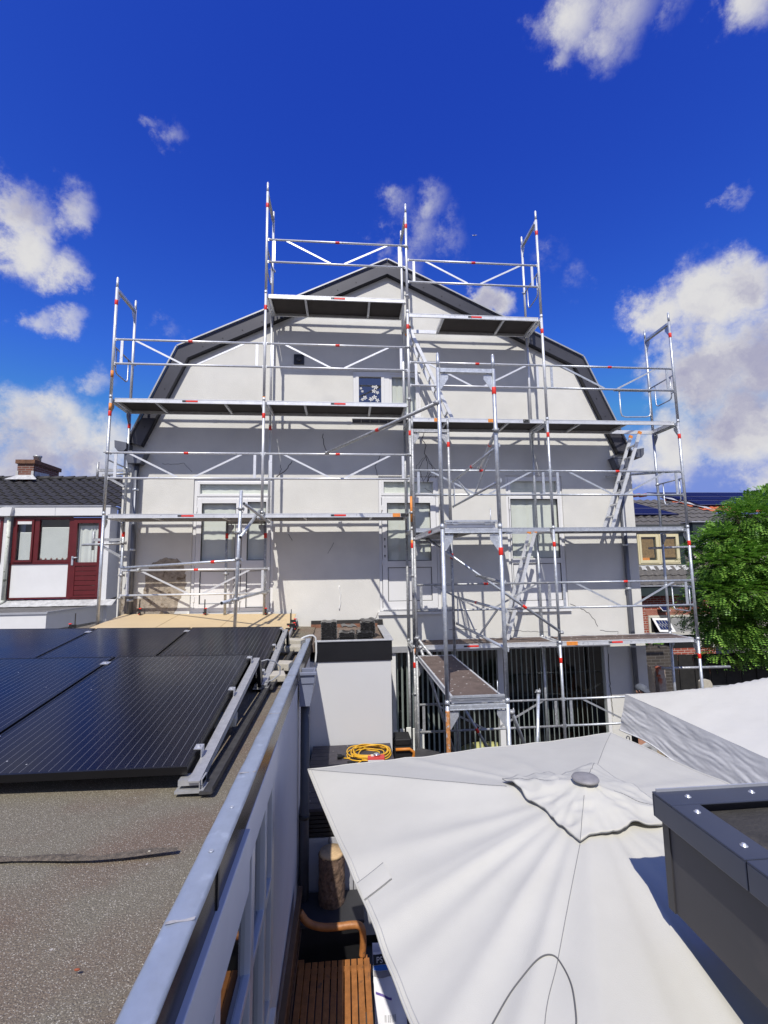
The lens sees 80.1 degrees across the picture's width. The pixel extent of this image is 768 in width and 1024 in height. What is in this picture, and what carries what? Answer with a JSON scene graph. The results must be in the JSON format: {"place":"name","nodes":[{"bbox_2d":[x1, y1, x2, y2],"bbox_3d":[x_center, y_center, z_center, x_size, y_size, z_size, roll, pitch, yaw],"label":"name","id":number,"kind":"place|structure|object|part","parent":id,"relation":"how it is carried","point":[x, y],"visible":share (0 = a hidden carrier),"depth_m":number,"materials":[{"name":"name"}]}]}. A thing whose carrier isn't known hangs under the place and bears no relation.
{"place":"outdoors","nodes":[
{"label":"outdoors","id":0,"kind":"place"},
{"bbox_2d":[291,943,409,1023],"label":"patio paving","id":1,"kind":"structure","parent":0,"point":[369,952],"depth_m":4.01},
{"bbox_2d":[278,886,372,1023],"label":"garden bench","id":2,"kind":"object","parent":1,"relation":"on","point":[361,970],"visible":1,"depth_m":3.66,"materials":[{"name":"brown wood"}]},
{"bbox_2d":[299,889,364,993],"bbox_3d":[-0.490,4.032,4.311,0.600,0.579,0.410,0,-7,-5],"label":"storage crate","id":3,"kind":"object","parent":1,"relation":"on","point":[320,946],"visible":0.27,"depth_m":4.14,"materials":[{"name":"black plastic"}]},
{"bbox_2d":[318,843,344,909],"bbox_3d":[-0.508,3.526,4.435,0.264,0.453,0.268,0,-7,-5],"label":"log","id":4,"kind":"object","parent":3,"relation":"on","point":[331,884],"visible":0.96,"depth_m":4.34,"materials":[{"name":"brown wood"}]},
{"bbox_2d":[309,619,392,766],"bbox_3d":[-0.582,3.275,7.337,1.320,2.795,2.025,0,-7,-5],"label":"white annex","id":5,"kind":"object","parent":1,"relation":"on","point":[351,702],"visible":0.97,"depth_m":6.45,"materials":[{"name":"paint"}]},
{"bbox_2d":[340,624,356,627],"bbox_3d":[-0.556,1.794,7.216,0.235,0.026,0.300,3,-7,-10],"label":"roof tile","id":6,"kind":"object","parent":5,"relation":"on","point":[348,625],"visible":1,"depth_m":7.16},
{"bbox_2d":[309,743,393,943],"bbox_3d":[-0.367,3.765,5.440,1.060,1.310,1.700,0,-7,-5],"label":"garden cabinet","id":7,"kind":"object","parent":1,"relation":"on","point":[321,834],"visible":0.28,"depth_m":4.64,"materials":[{"name":"black plastic"}]},
{"bbox_3d":[-0.676,3.769,4.584,0.238,0.930,0.020,0,-7,-5],"label":"door","id":8,"kind":"part","parent":7,"relation":"part of","materials":[{"name":"plastic"}]},
{"bbox_3d":[-0.431,3.768,4.605,0.238,0.930,0.020,0,-7,-5],"label":"door","id":9,"kind":"part","parent":7,"relation":"part of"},
{"bbox_2d":[337,744,391,763],"bbox_3d":[-0.260,3.126,5.928,0.712,0.081,0.499,2,-7,-21],"label":"cable coil","id":10,"kind":"object","parent":7,"relation":"on","point":[360,747],"visible":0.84,"depth_m":5.96,"materials":[{"name":"yellow plastic"}]},
{"bbox_3d":[-0.187,3.767,4.626,0.238,0.930,0.020,0,-7,-5],"label":"door","id":11,"kind":"part","parent":7,"relation":"part of","materials":[{"name":"white plastic"}]},
{"bbox_2d":[368,753,384,761],"bbox_3d":[-0.099,3.085,5.735,0.210,0.103,0.123,-1,-7,-1],"label":"red box","id":12,"kind":"object","parent":7,"relation":"on","point":[376,757],"visible":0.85,"depth_m":5.70,"materials":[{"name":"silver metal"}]},
{"bbox_2d":[372,943,406,1023],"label":"plaster bag","id":13,"kind":"object","parent":1,"relation":"on","point":[388,1008],"visible":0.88,"depth_m":3.82,"materials":[{"name":"white paper"}]},
{"bbox_2d":[81,182,730,751],"bbox_3d":[0.741,-0.754,7.845,12.071,10.882,2.034,0,-7,-5],"label":"facade scaffold","id":14,"kind":"object","parent":1,"relation":"on","point":[119,294],"visible":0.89,"depth_m":8.22,"materials":[{"name":"metal"}]},
{"bbox_2d":[108,513,264,521],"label":"scaffold deck","id":15,"kind":"structure","parent":14,"relation":"on","point":[174,517],"depth_m":7.78,"materials":[{"name":"metal"}]},
{"bbox_2d":[114,398,267,415],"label":"scaffold deck","id":16,"kind":"structure","parent":14,"relation":"on","point":[191,406],"depth_m":8.24,"materials":[{"name":"metal"}]},
{"bbox_2d":[263,513,409,520],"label":"scaffold deck","id":17,"kind":"structure","parent":14,"relation":"on","point":[337,516],"depth_m":7.99,"materials":[{"name":"metal"}]},
{"bbox_2d":[268,294,405,320],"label":"scaffold deck","id":18,"kind":"structure","parent":14,"relation":"on","point":[334,307],"depth_m":8.69,"materials":[{"name":"metal"}]},
{"bbox_2d":[266,401,407,417],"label":"scaffold deck","id":19,"kind":"structure","parent":14,"relation":"on","point":[335,409],"depth_m":8.46,"materials":[{"name":"metal"}]},
{"bbox_2d":[405,313,537,336],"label":"scaffold deck","id":20,"kind":"structure","parent":14,"relation":"on","point":[481,325],"depth_m":8.89,"materials":[{"name":"metal"}]},
{"bbox_2d":[407,418,543,432],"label":"scaffold deck","id":21,"kind":"structure","parent":14,"relation":"on","point":[486,425],"depth_m":8.63,"materials":[{"name":"metal"}]},
{"bbox_2d":[405,325,453,417],"bbox_3d":[0.880,-2.602,8.804,0.892,1.917,0.312,0,-7,-5],"label":"scaffold ladder","id":22,"kind":"object","parent":21,"relation":"on","point":[427,377],"visible":0.73,"depth_m":8.72,"materials":[{"name":"metal"}]},
{"bbox_2d":[416,527,549,534],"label":"scaffold deck","id":23,"kind":"structure","parent":14,"relation":"on","point":[510,530],"depth_m":8.18,"materials":[{"name":"metal"}]},
{"bbox_2d":[410,636,556,649],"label":"scaffold deck","id":24,"kind":"structure","parent":14,"relation":"on","point":[463,643],"depth_m":7.97,"materials":[{"name":"metal"}]},
{"bbox_2d":[500,532,536,639],"bbox_3d":[2.502,1.325,8.474,0.691,1.992,0.312,0,-7,-5],"label":"scaffold ladder","id":25,"kind":"object","parent":24,"relation":"on","point":[524,570],"visible":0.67,"depth_m":8.44,"materials":[{"name":"metal"}]},
{"bbox_2d":[536,420,673,433],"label":"scaffold deck","id":26,"kind":"structure","parent":14,"relation":"on","point":[587,426],"depth_m":8.84,"materials":[{"name":"metal"}]},
{"bbox_2d":[546,527,683,533],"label":"scaffold deck","id":27,"kind":"structure","parent":14,"relation":"on","point":[569,530],"depth_m":8.37,"materials":[{"name":"metal"}]},
{"bbox_2d":[603,431,641,526],"bbox_3d":[4.629,-0.618,8.889,0.771,1.895,0.312,0,-7,-5],"label":"scaffold ladder","id":28,"kind":"object","parent":27,"relation":"on","point":[625,479],"visible":0.88,"depth_m":8.87,"materials":[{"name":"metal"}]},
{"bbox_2d":[545,633,693,645],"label":"scaffold deck","id":29,"kind":"structure","parent":14,"relation":"on","point":[618,639],"depth_m":8.19,"materials":[{"name":"metal"}]},
{"bbox_2d":[393,727,424,750],"bbox_3d":[0.453,4.219,7.702,0.560,0.980,0.465,0,-7,-5],"label":"garden chair","id":30,"kind":"object","parent":1,"relation":"on","point":[422,744],"visible":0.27,"depth_m":7.96,"materials":[{"name":"white plastic"}]},
{"bbox_2d":[323,352,563,752],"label":"scaffold tower","id":31,"kind":"structure","parent":1,"relation":"on","point":[446,543],"depth_m":5.60,"materials":[{"name":"metal"}]},
{"bbox_2d":[415,522,495,539],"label":"scaffold deck","id":32,"kind":"structure","parent":31,"relation":"on","point":[433,534],"depth_m":6.20,"materials":[{"name":"metal"}]},
{"bbox_2d":[418,654,502,703],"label":"scaffold deck","id":33,"kind":"structure","parent":31,"relation":"on","point":[464,679],"depth_m":6.03,"materials":[{"name":"wood"}]},
{"bbox_2d":[307,732,767,1023],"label":"garden parasol","id":34,"kind":"object","parent":1,"relation":"on","point":[526,883],"visible":0.92,"depth_m":1.90,"materials":[{"name":"white fabric"}]},
{"bbox_2d":[619,678,767,783],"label":"party tent","id":35,"kind":"object","parent":1,"relation":"on","point":[721,732],"visible":0.88,"depth_m":4.57,"materials":[{"name":"fabric"}]},
{"bbox_2d":[0,0,767,517],"label":"sky","id":36,"kind":"structure","parent":0,"point":[142,142],"materials":[{"name":"blue"}]},
{"bbox_2d":[392,732,414,758],"bbox_3d":[0.276,3.954,6.720,0.320,1.280,0.472,0,-7,-5],"label":"tool case","id":37,"kind":"object","parent":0,"point":[402,746],"visible":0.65,"depth_m":6.64,"materials":[{"name":"black plastic"}]},
{"bbox_2d":[415,747,441,756],"bbox_3d":[1.099,4.077,6.660,1.275,1.000,0.380,-2,-7,13],"label":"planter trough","id":38,"kind":"object","parent":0,"point":[420,752],"visible":0.11,"depth_m":6.89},
{"bbox_2d":[645,643,675,691],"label":"garden wall","id":39,"kind":"structure","parent":0,"point":[658,655],"depth_m":10.60,"materials":[{"name":"brick"}]},
{"bbox_2d":[654,665,666,692],"bbox_3d":[5.600,3.975,9.206,0.195,1.680,0.152,0,-7,-5],"label":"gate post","id":40,"kind":"object","parent":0,"point":[660,679],"visible":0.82,"depth_m":9.23,"materials":[{"name":"grey wood"}]},
{"bbox_2d":[633,493,733,672],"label":"brick house","id":41,"kind":"structure","parent":0,"point":[650,561],"depth_m":16.08,"materials":[{"name":"brown brick"}]},
{"bbox_2d":[636,533,680,564],"bbox_3d":[9.706,1.304,16.161,1.550,1.090,0.100,0,-7,-5],"label":"cream window","id":42,"kind":"structure","parent":41,"relation":"in","point":[646,556],"depth_m":16.15,"materials":[{"name":"paint"}]},
{"bbox_2d":[657,606,666,611],"bbox_3d":[9.465,3.280,15.479,0.300,0.232,0.300,0,-7,-5],"label":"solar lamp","id":43,"kind":"object","parent":41,"relation":"attached to","point":[663,609],"visible":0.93,"depth_m":15.45,"materials":[{"name":"blue plastic"}]},
{"bbox_2d":[648,615,713,647],"bbox_3d":[10.186,4.049,15.409,2.380,1.110,0.420,0,-7,-5],"label":"ground window","id":44,"kind":"structure","parent":41,"relation":"in","point":[656,623],"depth_m":15.54,"materials":[{"name":"beige paint"}]},
{"bbox_2d":[640,492,767,635],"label":"house","id":45,"kind":"structure","parent":0,"point":[712,500],"depth_m":23.88,"materials":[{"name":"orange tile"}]},
{"bbox_2d":[652,782,767,1007],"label":"bay roof","id":46,"kind":"structure","parent":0,"point":[715,837],"depth_m":1.47,"materials":[{"name":"grey metal"}]},
{"bbox_2d":[679,643,767,683],"bbox_3d":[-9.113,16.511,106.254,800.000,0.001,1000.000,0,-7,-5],"label":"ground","id":47,"kind":"structure","parent":0,"point":[717,652],"depth_m":19.52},
{"bbox_2d":[0,603,116,628],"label":"neighbour annex","id":48,"kind":"object","parent":47,"relation":"on","point":[45,617],"visible":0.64,"depth_m":9.76,"materials":[{"name":"white paint"}]},
{"bbox_2d":[0,455,122,624],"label":"neighbour house","id":49,"kind":"structure","parent":47,"relation":"on","point":[42,505],"depth_m":11.23,"materials":[{"name":"white paint"}]},
{"bbox_2d":[0,517,3,560],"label":"second window","id":50,"kind":"structure","parent":49,"relation":"in","point":[1,518],"depth_m":11.12,"materials":[{"name":"red paint"}]},
{"bbox_2d":[10,517,73,562],"bbox_3d":[-8.370,0.683,11.188,1.360,1.115,0.095,0,-7,-5],"label":"window","id":51,"kind":"structure","parent":49,"relation":"in","point":[53,539],"depth_m":11.19,"materials":[{"name":"red paint"}]},
{"bbox_2d":[67,518,104,598],"bbox_3d":[-7.299,1.129,11.231,0.780,1.990,0.182,0,-7,-5],"label":"door","id":52,"kind":"structure","parent":49,"relation":"in","point":[85,556],"depth_m":11.19,"materials":[{"name":"red paint"}]},
{"bbox_2d":[0,624,316,1023],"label":"flat roof building","id":53,"kind":"structure","parent":47,"relation":"on","point":[188,919],"depth_m":1.71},
{"bbox_2d":[68,613,76,627],"bbox_3d":[-4.633,1.653,6.831,0.169,0.275,0.042,0,-7,-10],"label":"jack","id":54,"kind":"object","parent":53,"relation":"on","point":[72,626],"visible":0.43,"depth_m":6.81,"materials":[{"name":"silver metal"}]},
{"bbox_2d":[0,656,270,794],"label":"panel mount","id":55,"kind":"object","parent":53,"relation":"on","point":[195,781],"visible":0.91,"depth_m":2.57,"materials":[{"name":"metal"}]},
{"bbox_2d":[0,656,114,733],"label":"photovoltaic module","id":56,"kind":"object","parent":55,"relation":"on","point":[28,686],"visible":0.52,"depth_m":3.23,"materials":[{"name":"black glass"}]},
{"bbox_2d":[0,654,250,782],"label":"photovoltaic module","id":57,"kind":"object","parent":55,"relation":"on","point":[128,716],"visible":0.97,"depth_m":2.60,"materials":[{"name":"black glass"}]},
{"bbox_2d":[84,627,293,689],"bbox_3d":[-2.740,1.468,4.719,3.435,0.335,1.929,0,-7,-5],"label":"panel mount","id":58,"kind":"object","parent":53,"relation":"on","point":[282,637],"visible":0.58,"depth_m":4.76,"materials":[{"name":"metal"}]},
{"bbox_2d":[0,628,95,657],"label":"photovoltaic module","id":59,"kind":"object","parent":58,"relation":"on","point":[25,643],"visible":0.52,"depth_m":4.94,"materials":[{"name":"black glass"}]},
{"bbox_2d":[38,627,190,657],"bbox_3d":[-2.801,1.419,4.649,1.075,0.036,1.760,1,0,-6],"label":"photovoltaic module","id":60,"kind":"object","parent":58,"relation":"on","point":[105,642],"visible":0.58,"depth_m":4.89,"materials":[{"name":"black glass"}]},
{"bbox_2d":[158,627,281,681],"bbox_3d":[-1.713,1.439,4.766,1.075,0.036,1.760,1,0,-6],"label":"photovoltaic module","id":61,"kind":"object","parent":58,"relation":"on","point":[256,642],"visible":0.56,"depth_m":4.98,"materials":[{"name":"black glass"}]},
{"bbox_2d":[261,659,280,682],"bbox_3d":[-0.983,1.377,3.973,0.186,0.207,0.038,3,-8,-31],"label":"grey cable","id":62,"kind":"object","parent":58,"relation":"attached to","point":[279,669],"visible":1,"depth_m":3.98,"materials":[{"name":"grey plastic"}]},
{"bbox_2d":[91,614,297,637],"bbox_3d":[-2.978,1.812,7.328,3.115,0.228,1.842,0,-7,-5],"label":"protective board","id":63,"kind":"object","parent":53,"relation":"on","point":[184,620],"visible":0.48,"depth_m":7.61,"materials":[{"name":"wood"}]},
{"bbox_2d":[138,599,141,614],"bbox_3d":[-4.317,1.685,8.076,0.047,0.275,0.169,4,-8,-37],"label":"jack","id":64,"kind":"object","parent":63,"relation":"on","point":[139,611],"visible":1,"depth_m":8.07,"materials":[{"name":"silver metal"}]},
{"bbox_2d":[203,599,206,614],"bbox_3d":[-3.201,1.702,8.170,0.047,0.275,0.169,4,-8,-37],"label":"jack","id":65,"kind":"object","parent":63,"relation":"on","point":[205,611],"visible":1,"depth_m":8.14,"materials":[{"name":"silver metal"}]},
{"bbox_2d":[286,613,296,630],"bbox_3d":[-1.433,1.698,7.056,0.169,0.275,0.043,3,-8,-27],"label":"bar clamp","id":66,"kind":"object","parent":63,"relation":"on","point":[293,626],"visible":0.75,"depth_m":7.05,"materials":[{"name":"black metal"}]},
{"bbox_2d":[287,609,296,625],"bbox_3d":[-1.477,1.702,7.348,0.169,0.275,0.042,-1,-7,5],"label":"bar clamp","id":67,"kind":"object","parent":63,"relation":"on","point":[294,620],"visible":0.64,"depth_m":7.33,"materials":[{"name":"silver metal"}]},
{"bbox_2d":[213,712,237,727],"bbox_3d":[-1.095,1.327,2.909,0.300,0.064,0.140,1,-7,-13],"label":"ballast slab","id":68,"kind":"object","parent":53,"relation":"on","point":[234,722],"depth_m":2.87,"materials":[{"name":"concrete"}]},
{"bbox_2d":[212,781,275,1023],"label":"window","id":69,"kind":"structure","parent":53,"relation":"in","point":[245,997],"depth_m":2.45,"materials":[{"name":"white plastic"}]},
{"bbox_2d":[263,670,285,681],"bbox_3d":[-1.085,1.515,4.201,0.340,0.070,0.200,1,-7,-17],"label":"ballast slab","id":70,"kind":"object","parent":53,"relation":"on","point":[281,677],"depth_m":4.15,"materials":[{"name":"concrete"}]},
{"bbox_2d":[265,660,292,670],"bbox_3d":[-1.100,1.566,4.669,0.300,0.079,0.170,-1,-7,3],"label":"ballast slab","id":71,"kind":"object","parent":53,"relation":"on","point":[285,665],"depth_m":4.59,"materials":[{"name":"concrete"}]},
{"bbox_2d":[281,644,300,651],"bbox_3d":[-1.188,1.693,5.688,0.300,0.069,0.200,0,-7,-9],"label":"ballast slab","id":72,"kind":"object","parent":53,"relation":"on","point":[294,647],"depth_m":5.60,"materials":[{"name":"concrete"}]},
{"bbox_2d":[285,638,305,644],"bbox_3d":[-1.242,1.720,6.084,0.360,0.070,0.160,-3,-7,15],"label":"ballast slab","id":73,"kind":"object","parent":53,"relation":"on","point":[297,641],"depth_m":6.00,"materials":[{"name":"concrete"}]},
{"bbox_2d":[301,635,316,664],"bbox_3d":[-1.086,1.923,6.314,0.076,0.422,0.368,-7,-9,42],"label":"white cable","id":74,"kind":"object","parent":53,"relation":"on","point":[315,646],"visible":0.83,"depth_m":6.41,"materials":[{"name":"white plastic"}]},
{"bbox_2d":[114,258,648,752],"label":"gabled house","id":75,"kind":"structure","parent":47,"relation":"on","point":[334,570],"depth_m":8.90,"materials":[{"name":"paint"}]},
{"bbox_2d":[190,479,273,613],"bbox_3d":[-2.810,0.637,8.510,1.540,2.550,0.150,0,-7,-5],"label":"balcony door","id":76,"kind":"structure","parent":75,"relation":"in","point":[210,496],"depth_m":8.54,"materials":[{"name":"white plastic"}]},
{"bbox_2d":[352,371,422,422],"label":"attic window","id":77,"kind":"structure","parent":75,"relation":"in","point":[379,387],"depth_m":9.18,"materials":[{"name":"white plastic"}]},
{"bbox_2d":[378,477,442,614],"bbox_3d":[0.493,0.619,8.795,1.240,2.645,0.150,0,-7,-5],"label":"balcony door","id":78,"kind":"structure","parent":75,"relation":"in","point":[392,547],"depth_m":8.80,"materials":[{"name":"white plastic"}]},
{"bbox_2d":[459,741,498,750],"bbox_3d":[1.956,4.634,8.911,1.000,0.280,0.360,0,-7,-5],"label":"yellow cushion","id":79,"kind":"object","parent":75,"relation":"in","point":[477,745],"visible":0.27,"depth_m":8.85,"materials":[{"name":"fabric"}]},
{"bbox_2d":[392,644,612,752],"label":"sliding door","id":80,"kind":"structure","parent":75,"relation":"in","point":[585,667],"depth_m":9.93,"materials":[{"name":"black"}]},
{"bbox_2d":[505,476,571,611],"bbox_3d":[3.003,0.601,9.013,1.220,2.665,0.150,0,-7,-5],"label":"balcony door","id":81,"kind":"structure","parent":75,"relation":"in","point":[520,509],"depth_m":9.07,"materials":[{"name":"white plastic"}]},
{"bbox_2d":[647,665,655,692],"bbox_3d":[5.357,3.959,9.168,0.275,1.710,0.070,0,-7,-5],"label":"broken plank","id":82,"kind":"object","parent":47,"relation":"on","point":[652,689],"visible":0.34,"depth_m":9.20,"materials":[{"name":"grey wood"}]},
{"bbox_2d":[698,679,712,687],"bbox_3d":[6.585,4.117,9.280,0.210,1.390,0.120,0,-7,-5],"label":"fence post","id":83,"kind":"object","parent":47,"relation":"on","point":[707,683],"visible":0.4,"depth_m":9.30,"materials":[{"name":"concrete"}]},
{"bbox_2d":[671,483,767,673],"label":"robinia tree","id":84,"kind":"object","parent":47,"relation":"on","point":[736,561],"visible":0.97,"depth_m":10.72,"materials":[{"name":"green plant"}]},
{"bbox_2d":[673,652,767,690],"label":"dark fence","id":85,"kind":"object","parent":47,"relation":"on","point":[689,678],"visible":0.3,"depth_m":11.10,"materials":[{"name":"black wood"}]},
{"bbox_3d":[-0.264,1.750,7.274,0.235,0.026,0.300,0,-7,-3],"label":"roof tile","id":86,"kind":"object","parent":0,"visible":0},
{"bbox_2d":[360,617,377,622],"bbox_3d":[-0.240,1.714,7.261,0.235,0.026,0.300,-2,-3,-17],"label":"roof tile","id":87,"kind":"object","parent":86,"relation":"on","point":[369,619],"visible":1,"depth_m":7.23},
{"bbox_3d":[-0.819,1.653,6.796,0.235,0.026,0.300,0,-7,-7],"label":"roof tile","id":88,"kind":"object","parent":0,"visible":0},
{"bbox_2d":[321,619,336,623],"bbox_3d":[-0.820,1.630,6.800,0.235,0.026,0.300,0,-7,-6],"label":"roof tile","id":89,"kind":"object","parent":88,"relation":"on","point":[329,621],"visible":1,"depth_m":6.73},
{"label":"roof tile","id":90,"kind":"object","parent":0,"visible":0},
{"bbox_2d":[338,630,354,633],"bbox_3d":[-0.558,1.799,6.859,0.235,0.026,0.300,0,-7,-3],"label":"roof tile","id":91,"kind":"object","parent":90,"relation":"on","point":[346,631],"visible":1,"depth_m":6.80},
{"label":"roof tile","id":92,"kind":"object","parent":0,"visible":0},
{"bbox_2d":[355,635,372,638],"bbox_3d":[-0.298,1.866,6.854,0.235,0.026,0.300,0,-7,-9],"label":"roof tile","id":93,"kind":"object","parent":92,"relation":"on","point":[364,637],"visible":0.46,"depth_m":6.72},
{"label":"roof tile","id":94,"kind":"object","parent":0,"visible":0},
{"bbox_2d":[356,629,372,633],"bbox_3d":[-0.297,1.797,6.866,0.235,0.026,0.300,0,-7,-8],"label":"roof tile","id":95,"kind":"object","parent":94,"relation":"on","point":[366,631],"visible":1,"depth_m":6.82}
]}

